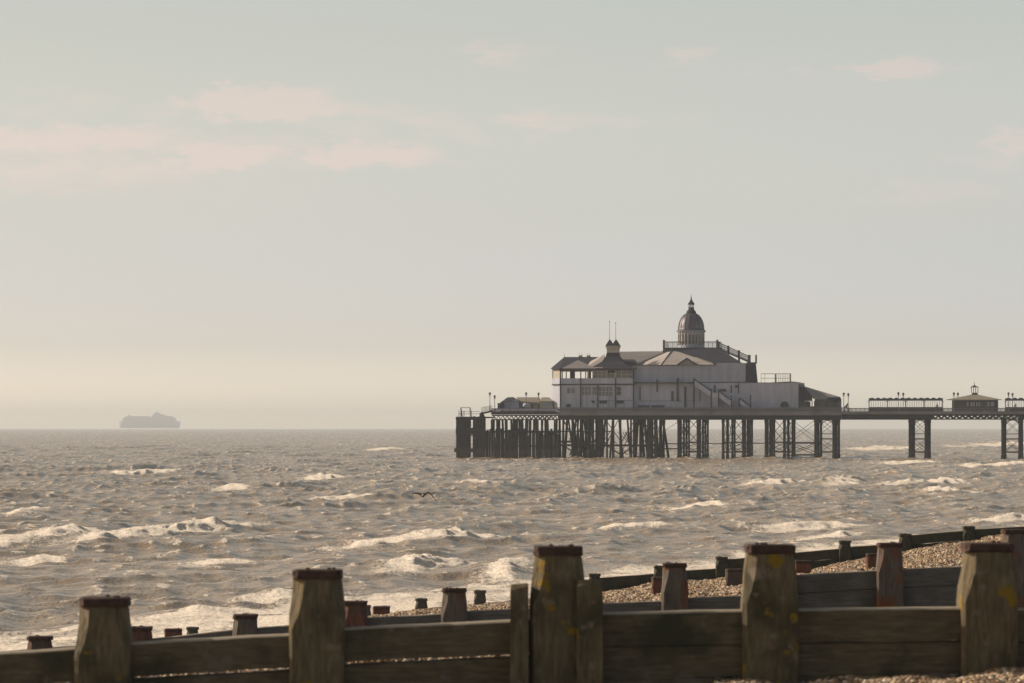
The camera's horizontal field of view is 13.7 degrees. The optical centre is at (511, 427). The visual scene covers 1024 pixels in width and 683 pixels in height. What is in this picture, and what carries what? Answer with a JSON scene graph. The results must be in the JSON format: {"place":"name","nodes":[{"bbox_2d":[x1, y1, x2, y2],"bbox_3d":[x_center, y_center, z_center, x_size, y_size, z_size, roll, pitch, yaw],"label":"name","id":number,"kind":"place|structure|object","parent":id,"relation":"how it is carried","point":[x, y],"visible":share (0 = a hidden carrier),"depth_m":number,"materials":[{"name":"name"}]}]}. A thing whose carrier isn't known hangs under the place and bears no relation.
{"place":"outdoors","nodes":[
{"label":"outdoors","id":0,"kind":"place"},
{"bbox_2d":[410,492,436,501],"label":"seagull","id":1,"kind":"object","parent":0,"point":[422,494],"visible":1,"depth_m":229.92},
{"bbox_2d":[0,429,1023,650],"bbox_3d":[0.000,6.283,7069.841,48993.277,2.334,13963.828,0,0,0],"label":"sea","id":2,"kind":"structure","parent":0,"point":[208,530],"depth_m":319.80,"materials":[{"name":"liquid"}]},
{"bbox_2d":[119,412,179,427],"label":"ferry","id":3,"kind":"object","parent":2,"relation":"on","point":[157,420],"visible":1,"depth_m":12487.50,"materials":[{"name":"paint"}]},
{"bbox_2d":[454,405,494,457],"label":"landing stage","id":4,"kind":"object","parent":2,"relation":"in","point":[465,431],"visible":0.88,"depth_m":853.27,"materials":[{"name":"metal"}]},
{"bbox_2d":[485,420,610,457],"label":"landing","id":5,"kind":"object","parent":2,"relation":"in","point":[547,444],"visible":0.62,"depth_m":852.73,"materials":[{"name":"grey metal"}]},
{"bbox_2d":[491,407,1023,458],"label":"pier","id":6,"kind":"structure","parent":2,"relation":"in","point":[639,417],"depth_m":849.95,"materials":[{"name":"metal"}]},
{"bbox_2d":[498,397,519,410],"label":"kiosk","id":7,"kind":"object","parent":6,"relation":"on","point":[510,402],"visible":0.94,"depth_m":857.57,"materials":[{"name":"metal"}]},
{"bbox_2d":[516,397,552,410],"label":"kiosk","id":8,"kind":"object","parent":6,"relation":"on","point":[534,402],"visible":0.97,"depth_m":857.62,"materials":[{"name":"beige paint"}]},
{"bbox_2d":[551,297,804,407],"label":"pavilion","id":9,"kind":"structure","parent":6,"relation":"on","point":[691,370],"depth_m":852.68,"materials":[{"name":"beige paint"}]},
{"bbox_2d":[581,386,591,394],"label":"window","id":10,"kind":"structure","parent":9,"relation":"in","point":[585,390],"depth_m":853.61,"materials":[{"name":"grey glass"}]},
{"bbox_2d":[592,386,596,394],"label":"window","id":11,"kind":"structure","parent":9,"relation":"in","point":[594,388],"depth_m":853.40,"materials":[{"name":"grey glass"}]},
{"bbox_2d":[593,371,605,377],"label":"window","id":12,"kind":"structure","parent":9,"relation":"in","point":[596,374],"depth_m":853.61,"materials":[{"name":"grey glass"}]},
{"bbox_2d":[598,386,612,395],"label":"window","id":13,"kind":"structure","parent":9,"relation":"in","point":[602,390],"depth_m":852.98,"materials":[{"name":"grey glass"}]},
{"bbox_2d":[609,373,614,377],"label":"window","id":14,"kind":"structure","parent":9,"relation":"in","point":[611,375],"depth_m":853.19,"materials":[{"name":"grey glass"}]},
{"bbox_2d":[616,371,620,377],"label":"window","id":15,"kind":"structure","parent":9,"relation":"in","point":[618,373],"depth_m":852.98,"materials":[{"name":"grey glass"}]},
{"bbox_2d":[616,386,621,395],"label":"window","id":16,"kind":"structure","parent":9,"relation":"in","point":[618,388],"depth_m":852.77,"materials":[{"name":"grey glass"}]},
{"bbox_2d":[622,371,632,377],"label":"window","id":17,"kind":"structure","parent":9,"relation":"in","point":[625,374],"depth_m":852.77,"materials":[{"name":"grey glass"}]},
{"bbox_2d":[671,391,673,400],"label":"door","id":18,"kind":"structure","parent":9,"relation":"in","point":[672,392],"depth_m":851.73,"materials":[{"name":"glass"}]},
{"bbox_2d":[799,386,840,406],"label":"canopy","id":19,"kind":"object","parent":9,"relation":"attached to","point":[807,395],"visible":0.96,"depth_m":847.53,"materials":[{"name":"metal"}]},
{"bbox_2d":[869,398,943,409],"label":"wind shelter","id":20,"kind":"object","parent":6,"relation":"on","point":[887,400],"visible":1,"depth_m":847.62,"materials":[{"name":"paint"}]},
{"bbox_2d":[947,383,1001,410],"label":"kiosk","id":21,"kind":"object","parent":6,"relation":"on","point":[973,401],"visible":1,"depth_m":843.70,"materials":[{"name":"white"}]},
{"bbox_2d":[1004,398,1023,410],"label":"wind shelter","id":22,"kind":"object","parent":6,"relation":"on","point":[1021,408],"visible":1,"depth_m":844.38,"materials":[{"name":"paint"}]},
{"bbox_2d":[0,0,1023,428],"label":"sky","id":23,"kind":"structure","parent":0,"point":[215,214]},
{"bbox_2d":[66,536,1001,682],"bbox_3d":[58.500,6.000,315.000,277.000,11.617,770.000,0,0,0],"label":"beach","id":24,"kind":"structure","parent":0,"point":[949,675],"depth_m":34.14,"materials":[{"name":"gravel"}]},
{"bbox_2d":[0,540,1023,682],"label":"timber groyne","id":25,"kind":"object","parent":24,"relation":"on","point":[569,630],"visible":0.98,"depth_m":33.87,"materials":[{"name":"brown wood"}]},
{"bbox_2d":[10,528,1023,650],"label":"timber groyne","id":26,"kind":"object","parent":24,"relation":"on","point":[891,581],"visible":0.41,"depth_m":67.93,"materials":[{"name":"wood"}]},
{"bbox_2d":[164,553,876,636],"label":"timber groyne","id":27,"kind":"object","parent":24,"relation":"on","point":[734,577],"visible":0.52,"depth_m":100.80,"materials":[{"name":"wood"}]},
{"bbox_2d":[135,534,1023,682],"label":"pebbles","id":28,"kind":"object","parent":24,"relation":"on","point":[922,557],"visible":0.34,"depth_m":96.47,"materials":[{"name":"beige gravel"}]},
{"bbox_2d":[186,526,1023,634],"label":"timber groyne","id":29,"kind":"object","parent":24,"relation":"on","point":[844,551],"visible":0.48,"depth_m":115.94,"materials":[{"name":"brown wood"}]}
]}

